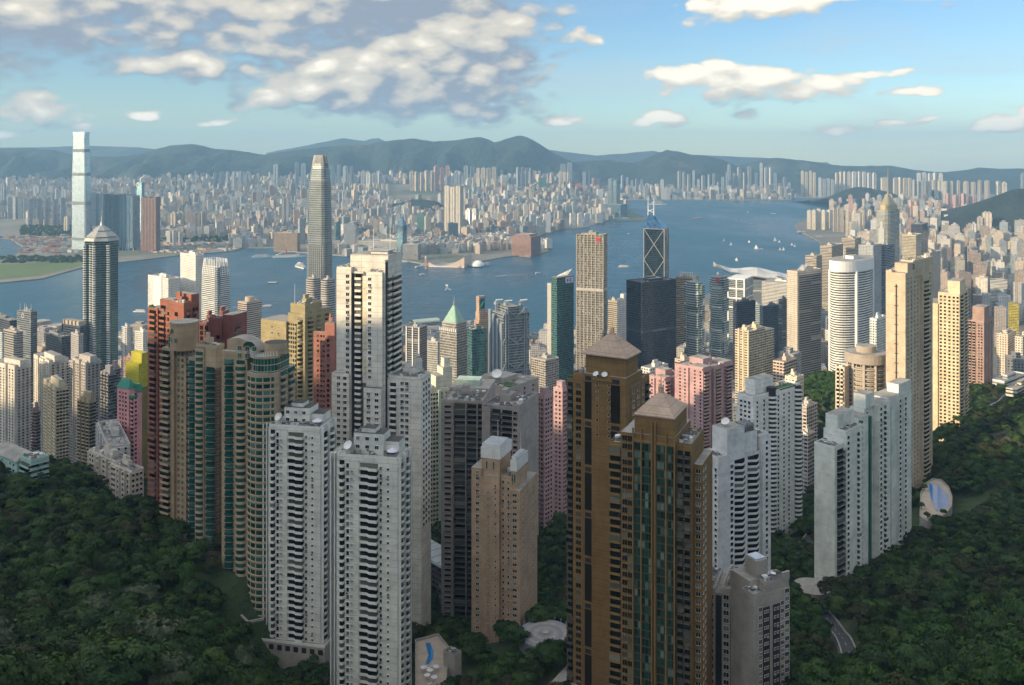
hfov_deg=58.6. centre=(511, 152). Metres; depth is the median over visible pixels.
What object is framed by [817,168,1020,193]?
mountains
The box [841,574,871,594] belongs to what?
forest tree
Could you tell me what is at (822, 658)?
forest tree
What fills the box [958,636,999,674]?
forest tree
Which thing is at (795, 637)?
forest tree
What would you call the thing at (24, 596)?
forest tree
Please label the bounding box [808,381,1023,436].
hillside woods
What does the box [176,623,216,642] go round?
forest tree
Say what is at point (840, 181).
apartment block
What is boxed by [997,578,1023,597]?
forest tree
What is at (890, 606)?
forest tree
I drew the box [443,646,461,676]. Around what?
club house
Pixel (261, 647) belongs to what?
forest tree
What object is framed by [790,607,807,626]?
forest tree
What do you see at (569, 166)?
apartment block
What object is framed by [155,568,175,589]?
forest tree
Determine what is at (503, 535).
residential tower
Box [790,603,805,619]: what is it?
forest tree
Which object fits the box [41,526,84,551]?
forest tree
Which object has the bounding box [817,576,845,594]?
forest tree
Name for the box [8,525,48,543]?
forest tree
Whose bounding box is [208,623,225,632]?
forest tree
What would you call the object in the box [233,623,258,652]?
forest tree
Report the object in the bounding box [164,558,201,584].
forest tree
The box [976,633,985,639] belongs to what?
forest tree
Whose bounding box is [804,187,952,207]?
hills
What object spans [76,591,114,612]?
forest tree
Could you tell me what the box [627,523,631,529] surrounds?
window
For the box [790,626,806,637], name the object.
forest tree
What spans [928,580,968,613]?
forest tree
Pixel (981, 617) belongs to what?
forest tree
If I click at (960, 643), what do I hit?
forest tree
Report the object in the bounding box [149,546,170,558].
forest tree
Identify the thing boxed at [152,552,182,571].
forest tree
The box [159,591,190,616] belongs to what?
forest tree
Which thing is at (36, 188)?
apartment block
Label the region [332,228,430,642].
residential tower
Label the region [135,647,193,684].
forest tree
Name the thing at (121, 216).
apartment slab
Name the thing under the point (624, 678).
window
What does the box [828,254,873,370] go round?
hotel tower
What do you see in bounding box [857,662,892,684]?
forest tree
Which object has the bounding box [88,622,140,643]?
forest tree
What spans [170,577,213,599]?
forest tree
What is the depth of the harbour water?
3211.01 m
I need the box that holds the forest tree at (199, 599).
[179,592,210,615]
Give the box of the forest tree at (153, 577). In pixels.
[121,566,166,585]
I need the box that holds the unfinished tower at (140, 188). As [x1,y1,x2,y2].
[137,175,144,239]
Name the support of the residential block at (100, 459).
on the hillside at (234, 589)
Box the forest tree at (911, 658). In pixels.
[886,640,941,677]
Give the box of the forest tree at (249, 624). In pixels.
[225,621,255,639]
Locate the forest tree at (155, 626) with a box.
[132,611,185,642]
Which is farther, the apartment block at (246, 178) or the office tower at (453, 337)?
the apartment block at (246, 178)
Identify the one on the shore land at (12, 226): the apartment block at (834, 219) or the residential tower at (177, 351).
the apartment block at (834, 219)
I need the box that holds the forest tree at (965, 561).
[949,552,980,575]
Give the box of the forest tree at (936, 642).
[913,633,955,667]
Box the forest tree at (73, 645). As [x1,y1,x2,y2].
[54,637,94,653]
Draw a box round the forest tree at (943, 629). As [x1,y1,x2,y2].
[933,628,966,636]
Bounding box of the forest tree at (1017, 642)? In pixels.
[991,635,1023,662]
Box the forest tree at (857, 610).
[841,601,873,630]
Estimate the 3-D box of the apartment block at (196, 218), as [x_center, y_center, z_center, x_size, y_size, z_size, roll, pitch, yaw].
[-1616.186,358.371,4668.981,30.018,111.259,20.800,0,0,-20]
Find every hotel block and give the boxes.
[274,231,299,251]
[359,239,418,251]
[403,242,420,259]
[511,233,540,256]
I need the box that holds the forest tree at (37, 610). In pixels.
[12,603,52,619]
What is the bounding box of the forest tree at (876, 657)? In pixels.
[852,649,895,683]
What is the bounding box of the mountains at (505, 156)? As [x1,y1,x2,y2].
[0,136,642,198]
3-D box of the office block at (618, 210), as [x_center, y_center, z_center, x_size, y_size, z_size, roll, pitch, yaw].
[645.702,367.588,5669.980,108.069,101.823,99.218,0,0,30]
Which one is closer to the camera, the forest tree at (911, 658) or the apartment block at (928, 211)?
the forest tree at (911, 658)
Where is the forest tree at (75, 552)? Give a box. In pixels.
[57,543,91,573]
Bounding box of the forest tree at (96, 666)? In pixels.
[67,650,127,684]
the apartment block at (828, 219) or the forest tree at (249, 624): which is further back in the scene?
the apartment block at (828, 219)
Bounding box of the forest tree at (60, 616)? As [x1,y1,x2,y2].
[51,609,85,626]
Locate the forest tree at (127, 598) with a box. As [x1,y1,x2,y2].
[111,591,147,606]
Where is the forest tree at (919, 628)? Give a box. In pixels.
[910,625,926,632]
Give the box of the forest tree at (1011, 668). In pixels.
[992,639,1023,682]
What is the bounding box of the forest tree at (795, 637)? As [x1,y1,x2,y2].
[790,631,806,643]
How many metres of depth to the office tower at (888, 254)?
1954.51 m
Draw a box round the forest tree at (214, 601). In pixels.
[190,590,225,610]
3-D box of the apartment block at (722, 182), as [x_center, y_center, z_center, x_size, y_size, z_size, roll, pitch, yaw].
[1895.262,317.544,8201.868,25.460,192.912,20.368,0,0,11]
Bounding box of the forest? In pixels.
[0,394,1023,684]
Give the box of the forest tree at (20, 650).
[4,649,33,658]
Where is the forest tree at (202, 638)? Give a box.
[175,618,218,652]
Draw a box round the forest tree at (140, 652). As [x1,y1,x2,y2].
[112,636,168,684]
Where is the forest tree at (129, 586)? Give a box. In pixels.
[125,578,156,589]
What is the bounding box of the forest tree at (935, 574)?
[920,568,950,582]
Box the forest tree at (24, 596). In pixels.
[15,587,47,603]
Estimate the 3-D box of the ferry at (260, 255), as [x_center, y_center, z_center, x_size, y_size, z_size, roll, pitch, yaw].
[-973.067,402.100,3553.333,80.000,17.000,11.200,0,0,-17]
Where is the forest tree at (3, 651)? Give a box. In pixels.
[0,649,27,660]
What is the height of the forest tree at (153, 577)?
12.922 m
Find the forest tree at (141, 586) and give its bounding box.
[120,580,160,607]
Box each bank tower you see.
[488,299,530,374]
[643,206,668,277]
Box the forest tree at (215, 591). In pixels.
[201,587,228,610]
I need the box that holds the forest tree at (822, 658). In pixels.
[792,640,838,684]
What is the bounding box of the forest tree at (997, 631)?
[982,621,1023,640]
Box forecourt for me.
[518,617,566,654]
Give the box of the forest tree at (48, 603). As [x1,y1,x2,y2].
[19,594,56,614]
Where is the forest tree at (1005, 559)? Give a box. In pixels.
[997,550,1023,573]
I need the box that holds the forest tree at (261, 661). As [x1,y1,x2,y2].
[238,655,271,672]
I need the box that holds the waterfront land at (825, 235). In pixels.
[31,199,1023,451]
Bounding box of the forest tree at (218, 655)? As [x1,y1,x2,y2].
[198,644,231,665]
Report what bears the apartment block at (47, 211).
on the shore land at (12, 226)
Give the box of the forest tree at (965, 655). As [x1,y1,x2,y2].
[952,652,980,684]
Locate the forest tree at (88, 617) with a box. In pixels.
[76,608,131,629]
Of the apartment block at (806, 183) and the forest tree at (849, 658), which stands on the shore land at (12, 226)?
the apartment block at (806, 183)
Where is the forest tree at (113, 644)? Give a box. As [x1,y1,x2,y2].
[72,636,127,671]
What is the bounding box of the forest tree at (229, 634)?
[211,627,242,644]
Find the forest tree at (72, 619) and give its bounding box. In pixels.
[52,610,91,642]
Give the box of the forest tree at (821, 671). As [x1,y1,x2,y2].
[799,662,835,684]
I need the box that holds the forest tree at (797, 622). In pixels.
[791,618,808,634]
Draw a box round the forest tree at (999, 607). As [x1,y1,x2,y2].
[989,596,1023,615]
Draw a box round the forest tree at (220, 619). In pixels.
[194,609,228,626]
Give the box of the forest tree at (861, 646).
[852,641,877,655]
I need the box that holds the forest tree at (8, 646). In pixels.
[0,643,20,650]
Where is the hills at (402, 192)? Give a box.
[164,184,646,220]
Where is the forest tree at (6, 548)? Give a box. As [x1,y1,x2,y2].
[0,542,26,562]
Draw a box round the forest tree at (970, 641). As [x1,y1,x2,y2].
[948,636,983,684]
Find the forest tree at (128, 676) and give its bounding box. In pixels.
[100,652,144,684]
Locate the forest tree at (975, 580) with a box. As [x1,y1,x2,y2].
[972,578,993,596]
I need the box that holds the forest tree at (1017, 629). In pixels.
[999,625,1023,637]
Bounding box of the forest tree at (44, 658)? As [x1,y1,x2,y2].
[30,649,86,684]
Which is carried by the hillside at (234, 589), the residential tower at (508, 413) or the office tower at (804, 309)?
the residential tower at (508, 413)
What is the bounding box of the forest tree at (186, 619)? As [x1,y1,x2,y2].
[183,618,204,629]
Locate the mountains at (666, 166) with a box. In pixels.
[573,150,892,194]
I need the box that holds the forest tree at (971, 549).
[951,536,982,558]
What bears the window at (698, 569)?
in the residential tower at (660, 545)
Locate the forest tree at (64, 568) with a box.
[42,566,72,582]
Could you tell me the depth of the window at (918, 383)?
626.34 m
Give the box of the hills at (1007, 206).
[832,188,1023,236]
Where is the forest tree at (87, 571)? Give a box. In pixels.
[74,564,100,577]
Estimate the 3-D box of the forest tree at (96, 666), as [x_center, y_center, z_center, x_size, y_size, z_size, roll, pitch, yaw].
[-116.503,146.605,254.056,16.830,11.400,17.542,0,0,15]
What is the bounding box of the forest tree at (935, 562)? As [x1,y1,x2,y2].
[925,551,956,569]
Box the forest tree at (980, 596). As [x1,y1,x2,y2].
[966,591,996,604]
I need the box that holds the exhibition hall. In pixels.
[713,262,786,291]
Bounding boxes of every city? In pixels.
[0,170,629,255]
[31,297,827,448]
[580,183,795,198]
[732,346,1023,422]
[829,193,1023,326]
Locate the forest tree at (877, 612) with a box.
[864,606,880,624]
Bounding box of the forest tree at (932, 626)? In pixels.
[913,619,962,636]
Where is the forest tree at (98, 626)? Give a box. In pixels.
[84,619,135,635]
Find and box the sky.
[0,0,1023,171]
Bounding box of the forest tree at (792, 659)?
[790,650,805,679]
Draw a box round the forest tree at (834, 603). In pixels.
[824,595,850,615]
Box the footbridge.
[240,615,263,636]
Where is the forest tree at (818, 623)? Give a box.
[803,612,833,637]
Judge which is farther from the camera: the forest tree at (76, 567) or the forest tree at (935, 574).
the forest tree at (935, 574)
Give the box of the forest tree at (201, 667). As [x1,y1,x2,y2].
[176,654,233,684]
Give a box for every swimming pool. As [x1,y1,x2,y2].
[415,633,448,684]
[919,478,951,534]
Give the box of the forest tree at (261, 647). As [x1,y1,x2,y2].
[241,642,265,653]
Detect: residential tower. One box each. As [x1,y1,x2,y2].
[0,356,32,450]
[31,401,40,451]
[34,350,68,459]
[43,374,68,458]
[69,352,101,463]
[71,329,82,358]
[77,390,95,463]
[100,364,116,420]
[111,360,120,416]
[116,378,143,467]
[126,350,147,477]
[147,291,198,523]
[160,318,198,540]
[188,332,223,550]
[199,306,246,349]
[222,334,294,620]
[261,294,330,401]
[262,399,336,683]
[313,313,335,417]
[330,424,411,684]
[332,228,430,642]
[414,350,423,370]
[431,356,451,534]
[441,376,494,619]
[471,436,536,644]
[481,369,538,534]
[482,387,536,471]
[531,352,558,392]
[539,386,552,535]
[550,320,650,684]
[553,380,566,513]
[609,380,711,684]
[648,366,674,397]
[675,354,732,448]
[707,417,770,573]
[712,566,733,684]
[731,552,789,684]
[735,321,773,403]
[737,373,801,534]
[814,377,910,595]
[835,364,848,408]
[844,343,885,407]
[886,255,932,501]
[933,277,968,441]
[968,304,992,390]
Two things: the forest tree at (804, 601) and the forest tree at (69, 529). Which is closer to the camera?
the forest tree at (69, 529)
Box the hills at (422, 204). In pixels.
[391,199,443,212]
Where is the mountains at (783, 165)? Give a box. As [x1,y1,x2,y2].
[738,158,1023,191]
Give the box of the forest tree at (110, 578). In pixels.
[96,572,122,591]
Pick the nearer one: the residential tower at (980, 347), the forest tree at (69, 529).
the forest tree at (69, 529)
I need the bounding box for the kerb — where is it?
[793,596,855,662]
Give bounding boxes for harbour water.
[0,198,983,333]
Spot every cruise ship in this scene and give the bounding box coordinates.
[272,250,305,257]
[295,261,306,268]
[649,200,666,204]
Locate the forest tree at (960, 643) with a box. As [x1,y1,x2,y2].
[951,636,967,653]
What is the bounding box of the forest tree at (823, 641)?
[799,631,833,651]
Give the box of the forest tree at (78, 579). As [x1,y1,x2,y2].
[67,576,86,588]
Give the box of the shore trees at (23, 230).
[0,224,228,262]
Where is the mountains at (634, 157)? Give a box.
[266,138,830,165]
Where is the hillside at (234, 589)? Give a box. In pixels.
[0,385,1023,684]
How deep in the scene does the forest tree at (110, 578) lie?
365.44 m
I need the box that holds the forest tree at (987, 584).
[971,574,1007,598]
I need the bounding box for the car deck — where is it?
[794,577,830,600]
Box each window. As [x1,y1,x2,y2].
[0,395,12,442]
[18,367,32,450]
[34,385,42,450]
[36,411,40,451]
[43,416,54,455]
[52,362,68,459]
[56,389,68,457]
[69,389,82,461]
[77,435,88,463]
[88,363,101,421]
[89,402,95,447]
[100,404,107,420]
[109,374,116,419]
[115,369,120,415]
[132,471,142,495]
[135,409,136,462]
[186,418,187,540]
[243,342,254,346]
[286,410,305,421]
[311,598,313,641]
[327,339,328,406]
[356,436,378,448]
[366,392,378,424]
[386,600,388,684]
[405,437,408,446]
[423,377,429,525]
[431,464,437,525]
[502,569,509,639]
[512,493,516,621]
[523,479,534,624]
[545,424,551,526]
[563,420,566,512]
[622,434,626,440]
[622,442,626,448]
[622,450,626,456]
[622,458,626,464]
[622,466,626,472]
[622,474,627,480]
[622,482,626,488]
[622,491,627,496]
[622,499,627,504]
[622,507,627,512]
[622,515,627,520]
[622,523,626,528]
[622,531,627,536]
[622,539,627,544]
[622,547,626,552]
[622,555,627,560]
[622,563,627,568]
[622,571,626,576]
[622,579,626,584]
[622,587,626,593]
[622,595,626,601]
[622,603,627,609]
[622,611,626,617]
[622,619,626,625]
[622,627,626,633]
[622,635,626,641]
[622,651,626,657]
[622,667,626,673]
[622,675,626,681]
[627,435,631,441]
[627,443,631,449]
[627,451,631,457]
[627,459,631,465]
[627,467,631,473]
[627,483,631,489]
[627,491,631,497]
[627,499,631,505]
[627,507,631,513]
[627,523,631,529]
[627,532,631,537]
[627,540,631,545]
[627,547,631,553]
[627,556,631,561]
[627,580,631,585]
[627,588,631,594]
[627,596,631,602]
[627,604,631,610]
[627,612,631,618]
[627,620,631,626]
[627,628,631,634]
[627,636,631,642]
[627,644,631,650]
[627,652,631,658]
[627,660,631,666]
[627,668,631,674]
[627,676,631,682]
[694,394,700,428]
[695,550,700,684]
[703,463,706,684]
[709,366,725,441]
[723,594,728,599]
[723,602,728,607]
[723,610,728,615]
[723,617,728,623]
[723,625,728,630]
[723,633,728,638]
[723,641,728,646]
[723,648,728,654]
[723,656,728,661]
[723,664,728,669]
[723,672,728,677]
[723,679,728,684]
[756,392,789,533]
[785,588,788,684]
[880,402,906,554]
[911,383,918,501]
[930,272,930,467]
[948,307,958,423]
[988,341,991,390]
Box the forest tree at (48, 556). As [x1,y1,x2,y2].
[35,548,62,564]
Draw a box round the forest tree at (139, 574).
[124,569,150,585]
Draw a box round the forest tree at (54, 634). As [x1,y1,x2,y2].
[34,625,71,646]
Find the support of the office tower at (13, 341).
on the waterfront land at (825, 235)
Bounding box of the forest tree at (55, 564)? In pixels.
[42,561,61,566]
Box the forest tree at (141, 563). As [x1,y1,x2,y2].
[126,558,157,571]
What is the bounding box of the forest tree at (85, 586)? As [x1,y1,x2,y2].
[66,576,103,600]
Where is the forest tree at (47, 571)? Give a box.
[29,564,68,584]
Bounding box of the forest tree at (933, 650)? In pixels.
[914,640,948,674]
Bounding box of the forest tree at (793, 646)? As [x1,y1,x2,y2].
[790,642,796,650]
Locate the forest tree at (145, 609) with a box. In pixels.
[128,603,165,616]
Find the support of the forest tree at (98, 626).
on the hillside at (234, 589)
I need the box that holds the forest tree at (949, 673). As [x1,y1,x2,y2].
[920,665,974,684]
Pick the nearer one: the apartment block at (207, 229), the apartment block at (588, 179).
the apartment block at (207, 229)
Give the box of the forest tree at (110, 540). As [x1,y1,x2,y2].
[100,530,132,554]
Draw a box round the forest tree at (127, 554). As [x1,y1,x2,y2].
[97,549,131,571]
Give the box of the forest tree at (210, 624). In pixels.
[188,612,218,631]
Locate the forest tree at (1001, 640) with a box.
[985,632,1023,645]
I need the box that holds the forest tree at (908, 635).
[882,629,920,646]
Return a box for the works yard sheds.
[150,241,242,252]
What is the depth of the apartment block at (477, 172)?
7246.06 m
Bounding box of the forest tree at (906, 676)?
[894,669,922,684]
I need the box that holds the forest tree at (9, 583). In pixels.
[0,573,21,592]
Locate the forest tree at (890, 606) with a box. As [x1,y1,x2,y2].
[874,598,899,612]
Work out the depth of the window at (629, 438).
340.54 m
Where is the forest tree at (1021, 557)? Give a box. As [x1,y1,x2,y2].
[1014,553,1023,569]
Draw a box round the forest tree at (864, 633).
[856,625,878,643]
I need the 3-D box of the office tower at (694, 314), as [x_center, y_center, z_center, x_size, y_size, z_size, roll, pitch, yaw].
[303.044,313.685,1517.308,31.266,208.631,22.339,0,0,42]
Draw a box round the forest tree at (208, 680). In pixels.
[199,677,213,684]
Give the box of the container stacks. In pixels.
[0,234,73,252]
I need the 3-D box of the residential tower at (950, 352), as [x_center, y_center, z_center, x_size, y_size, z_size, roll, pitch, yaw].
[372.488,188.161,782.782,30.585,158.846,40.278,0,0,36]
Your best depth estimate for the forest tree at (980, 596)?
389.10 m
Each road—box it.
[784,535,812,545]
[809,599,853,652]
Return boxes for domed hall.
[468,260,488,266]
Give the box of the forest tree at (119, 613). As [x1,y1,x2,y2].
[103,608,139,621]
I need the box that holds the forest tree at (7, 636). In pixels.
[0,616,20,648]
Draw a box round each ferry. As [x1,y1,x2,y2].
[133,308,146,311]
[252,253,271,257]
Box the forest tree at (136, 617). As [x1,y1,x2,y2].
[124,614,145,623]
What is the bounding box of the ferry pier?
[410,318,439,325]
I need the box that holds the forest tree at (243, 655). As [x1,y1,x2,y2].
[229,640,254,664]
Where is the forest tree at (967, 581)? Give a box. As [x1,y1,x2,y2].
[951,573,978,593]
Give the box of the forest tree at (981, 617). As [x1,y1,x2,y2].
[960,601,1006,637]
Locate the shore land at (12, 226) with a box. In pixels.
[0,193,995,283]
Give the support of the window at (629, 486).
in the residential tower at (660, 545)
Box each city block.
[931,229,935,238]
[941,247,946,258]
[948,224,959,237]
[971,222,975,240]
[977,216,982,229]
[982,211,991,227]
[990,258,995,267]
[990,278,1006,314]
[994,305,1005,346]
[1008,301,1018,334]
[1013,281,1023,302]
[1014,219,1023,231]
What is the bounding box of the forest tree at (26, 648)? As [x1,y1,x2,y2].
[12,643,42,652]
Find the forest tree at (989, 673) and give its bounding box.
[968,651,1023,684]
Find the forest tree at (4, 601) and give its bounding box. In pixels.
[0,592,13,608]
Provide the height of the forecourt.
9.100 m
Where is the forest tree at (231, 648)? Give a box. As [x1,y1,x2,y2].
[213,635,237,662]
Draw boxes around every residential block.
[0,441,49,494]
[87,443,129,487]
[95,419,129,455]
[109,454,143,523]
[641,359,667,372]
[675,352,688,362]
[773,353,796,381]
[785,368,803,401]
[801,396,817,439]
[801,424,815,493]
[870,312,885,350]
[992,371,1023,391]
[997,328,1015,376]
[1006,377,1023,396]
[1015,331,1023,355]
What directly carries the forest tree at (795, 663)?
on the hillside at (234, 589)
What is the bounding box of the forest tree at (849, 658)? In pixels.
[838,651,865,664]
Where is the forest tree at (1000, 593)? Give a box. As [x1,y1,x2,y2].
[994,588,1023,614]
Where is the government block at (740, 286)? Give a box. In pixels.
[727,274,752,339]
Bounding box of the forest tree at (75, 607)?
[65,603,95,620]
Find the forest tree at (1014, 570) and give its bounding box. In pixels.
[1007,559,1023,574]
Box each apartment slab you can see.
[103,193,139,250]
[141,196,159,250]
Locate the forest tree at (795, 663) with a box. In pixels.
[792,649,814,667]
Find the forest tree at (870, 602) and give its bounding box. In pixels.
[855,596,890,620]
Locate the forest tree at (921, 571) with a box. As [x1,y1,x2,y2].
[905,568,925,575]
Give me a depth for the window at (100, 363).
968.45 m
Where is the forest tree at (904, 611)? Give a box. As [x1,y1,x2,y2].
[893,605,923,622]
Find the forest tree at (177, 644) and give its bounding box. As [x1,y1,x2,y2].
[153,634,202,657]
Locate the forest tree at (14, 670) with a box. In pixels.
[0,652,40,684]
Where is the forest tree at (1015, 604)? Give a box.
[1003,596,1023,617]
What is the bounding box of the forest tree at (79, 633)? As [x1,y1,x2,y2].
[54,625,93,648]
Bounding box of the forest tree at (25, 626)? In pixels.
[11,615,58,642]
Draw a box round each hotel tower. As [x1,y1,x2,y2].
[148,273,179,306]
[180,250,203,320]
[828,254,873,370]
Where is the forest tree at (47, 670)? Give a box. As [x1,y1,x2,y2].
[30,659,70,684]
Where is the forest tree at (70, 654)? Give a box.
[63,650,74,658]
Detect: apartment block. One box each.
[0,183,5,205]
[7,196,11,218]
[13,196,16,218]
[18,196,21,218]
[23,197,27,218]
[28,198,33,224]
[33,185,39,195]
[37,197,41,224]
[41,187,46,197]
[44,199,49,224]
[52,199,57,225]
[55,189,60,198]
[60,197,65,224]
[61,189,66,200]
[64,216,69,231]
[91,192,95,225]
[96,192,102,225]
[163,211,169,227]
[166,230,171,242]
[170,212,177,226]
[172,230,177,242]
[178,211,183,219]
[179,231,182,242]
[190,224,195,236]
[193,211,199,226]
[198,225,201,236]
[201,211,206,225]
[204,225,209,236]
[213,172,217,187]
[219,171,223,184]
[226,171,229,182]
[232,171,235,182]
[238,171,241,183]
[244,172,248,185]
[262,210,266,216]
[268,209,272,225]
[273,164,278,186]
[274,209,277,221]
[282,197,288,229]
[295,162,298,185]
[298,217,304,243]
[301,163,305,185]
[330,165,334,185]
[335,221,340,242]
[337,164,340,181]
[343,166,347,185]
[344,222,354,247]
[350,166,353,185]
[361,171,364,186]
[366,172,370,186]
[372,173,376,187]
[377,172,382,186]
[377,207,381,216]
[381,183,384,191]
[386,183,388,194]
[386,214,389,225]
[391,214,394,228]
[396,214,400,223]
[410,170,412,190]
[415,171,418,190]
[417,212,424,231]
[420,172,423,190]
[425,170,428,190]
[430,171,433,190]
[434,165,438,190]
[437,209,441,221]
[440,167,443,190]
[445,165,449,184]
[446,176,449,184]
[448,222,457,238]
[451,175,454,185]
[456,174,459,185]
[461,175,464,184]
[464,165,468,179]
[466,209,470,224]
[470,166,474,183]
[472,208,476,219]
[476,168,479,182]
[481,167,485,182]
[486,167,490,182]
[492,166,495,181]
[516,167,519,186]
[521,167,523,186]
[525,167,527,186]
[529,168,532,185]
[538,177,546,187]
[559,171,561,190]
[560,163,565,181]
[567,162,571,179]
[567,172,569,183]
[569,212,575,225]
[573,183,580,191]
[577,212,582,225]
[582,171,585,190]
[584,212,589,225]
[587,172,589,189]
[592,178,594,190]
[596,178,599,188]
[621,175,623,192]
[635,178,638,191]
[640,179,642,189]
[660,179,663,188]
[678,171,680,192]
[682,172,685,193]
[687,174,690,191]
[692,170,694,187]
[697,179,699,189]
[701,175,704,190]
[708,174,710,191]
[712,173,714,185]
[721,177,723,187]
[726,172,728,192]
[728,164,730,184]
[733,173,735,188]
[737,167,740,188]
[743,172,745,188]
[747,166,750,190]
[755,172,757,184]
[760,163,762,189]
[764,167,767,186]
[769,167,771,190]
[774,173,776,190]
[801,170,803,196]
[805,171,807,196]
[807,209,810,228]
[809,170,811,196]
[812,209,815,229]
[813,172,815,196]
[817,208,819,228]
[818,177,820,196]
[822,179,825,196]
[822,209,824,229]
[826,178,829,196]
[826,209,829,228]
[831,179,833,194]
[833,207,835,231]
[835,172,837,193]
[837,206,839,231]
[839,171,841,191]
[840,207,843,231]
[843,171,845,189]
[846,210,850,236]
[847,171,849,188]
[848,194,852,213]
[852,171,855,187]
[853,198,861,208]
[857,171,860,186]
[860,209,864,230]
[862,172,865,186]
[867,172,870,187]
[868,205,873,214]
[868,209,871,222]
[872,172,876,189]
[881,177,886,190]
[893,177,897,194]
[898,177,901,193]
[902,177,906,196]
[907,178,911,199]
[912,179,915,196]
[916,181,920,198]
[917,173,920,181]
[921,179,925,197]
[922,172,926,180]
[926,181,928,195]
[926,207,931,227]
[927,173,931,189]
[928,189,933,198]
[932,180,934,198]
[933,172,937,199]
[936,190,940,199]
[938,173,942,201]
[938,180,940,190]
[943,181,947,202]
[945,193,951,209]
[950,181,953,202]
[953,194,958,207]
[957,180,960,202]
[961,193,966,205]
[963,181,968,202]
[968,195,973,204]
[970,182,975,202]
[977,180,981,201]
[984,180,989,199]
[996,181,1000,194]
[1002,182,1006,192]
[1021,173,1023,188]
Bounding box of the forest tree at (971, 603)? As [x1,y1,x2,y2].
[962,599,991,612]
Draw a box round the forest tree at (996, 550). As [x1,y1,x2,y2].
[968,535,1009,559]
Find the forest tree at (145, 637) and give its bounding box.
[133,635,151,642]
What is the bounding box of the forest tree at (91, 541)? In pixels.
[80,530,105,567]
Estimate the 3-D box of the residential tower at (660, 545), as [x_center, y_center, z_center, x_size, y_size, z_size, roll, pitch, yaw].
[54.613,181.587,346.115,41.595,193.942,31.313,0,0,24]
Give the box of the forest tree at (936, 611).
[919,604,950,616]
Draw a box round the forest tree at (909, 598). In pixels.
[889,586,926,615]
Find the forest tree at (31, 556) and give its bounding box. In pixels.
[2,544,42,567]
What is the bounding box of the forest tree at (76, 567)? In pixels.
[62,561,84,582]
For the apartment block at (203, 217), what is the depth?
4671.37 m
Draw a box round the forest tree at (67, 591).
[59,588,78,606]
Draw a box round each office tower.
[0,312,16,331]
[0,330,3,358]
[4,326,22,357]
[17,304,36,379]
[46,330,70,359]
[62,318,86,352]
[121,323,132,378]
[135,327,147,351]
[201,257,229,319]
[238,296,261,339]
[306,274,319,300]
[321,275,334,321]
[397,216,406,255]
[406,322,426,370]
[439,302,467,383]
[467,323,486,375]
[474,295,487,372]
[547,269,573,384]
[576,230,607,369]
[608,178,619,203]
[608,297,616,333]
[617,293,625,339]
[626,276,675,369]
[675,271,698,357]
[684,278,704,356]
[709,272,728,358]
[733,297,754,379]
[760,302,778,358]
[779,296,786,351]
[787,265,820,375]
[805,252,821,309]
[820,242,842,310]
[842,235,860,255]
[858,241,881,315]
[882,241,894,314]
[902,231,921,258]
[911,221,927,255]
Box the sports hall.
[431,540,440,607]
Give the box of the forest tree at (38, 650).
[4,632,61,655]
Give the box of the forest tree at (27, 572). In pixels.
[15,562,42,591]
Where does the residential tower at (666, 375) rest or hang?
on the hillside at (234, 589)
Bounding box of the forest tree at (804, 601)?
[791,594,825,614]
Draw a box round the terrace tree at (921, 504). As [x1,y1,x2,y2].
[918,502,925,508]
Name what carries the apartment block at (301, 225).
on the shore land at (12, 226)
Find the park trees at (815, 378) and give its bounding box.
[804,370,834,431]
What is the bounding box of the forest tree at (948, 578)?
[935,576,965,589]
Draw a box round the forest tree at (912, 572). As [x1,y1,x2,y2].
[902,570,923,583]
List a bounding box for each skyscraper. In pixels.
[67,132,90,252]
[83,213,118,370]
[307,155,331,300]
[876,177,899,261]
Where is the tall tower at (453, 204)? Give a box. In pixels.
[444,185,463,233]
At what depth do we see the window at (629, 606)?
340.50 m
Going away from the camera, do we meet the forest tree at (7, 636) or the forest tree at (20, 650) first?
the forest tree at (20, 650)
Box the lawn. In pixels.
[0,258,82,279]
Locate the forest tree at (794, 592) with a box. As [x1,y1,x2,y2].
[789,582,802,602]
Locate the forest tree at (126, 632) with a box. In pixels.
[93,625,138,644]
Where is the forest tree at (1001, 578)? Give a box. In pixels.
[993,576,1010,587]
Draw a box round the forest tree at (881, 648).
[858,641,894,669]
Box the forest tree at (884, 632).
[869,623,902,643]
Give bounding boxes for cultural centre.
[428,255,470,267]
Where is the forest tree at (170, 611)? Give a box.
[148,604,177,618]
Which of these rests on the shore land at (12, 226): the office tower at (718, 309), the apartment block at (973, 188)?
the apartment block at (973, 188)
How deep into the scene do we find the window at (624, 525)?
341.29 m
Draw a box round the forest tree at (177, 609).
[162,594,194,618]
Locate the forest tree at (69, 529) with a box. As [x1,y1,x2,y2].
[44,526,85,547]
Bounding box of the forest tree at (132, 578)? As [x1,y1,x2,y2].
[110,571,138,589]
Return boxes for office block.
[123,353,130,377]
[427,337,439,372]
[606,203,626,217]
[755,302,761,324]
[924,249,940,297]
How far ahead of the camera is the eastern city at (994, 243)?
3148.99 m
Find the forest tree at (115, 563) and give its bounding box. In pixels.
[101,550,133,574]
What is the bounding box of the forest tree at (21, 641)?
[15,638,32,644]
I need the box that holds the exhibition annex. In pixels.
[762,277,786,304]
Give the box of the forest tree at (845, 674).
[826,659,875,684]
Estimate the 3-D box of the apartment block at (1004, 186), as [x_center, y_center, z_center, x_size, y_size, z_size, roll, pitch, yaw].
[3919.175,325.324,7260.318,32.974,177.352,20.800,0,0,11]
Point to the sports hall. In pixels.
(436, 565)
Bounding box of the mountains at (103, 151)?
[1,146,154,156]

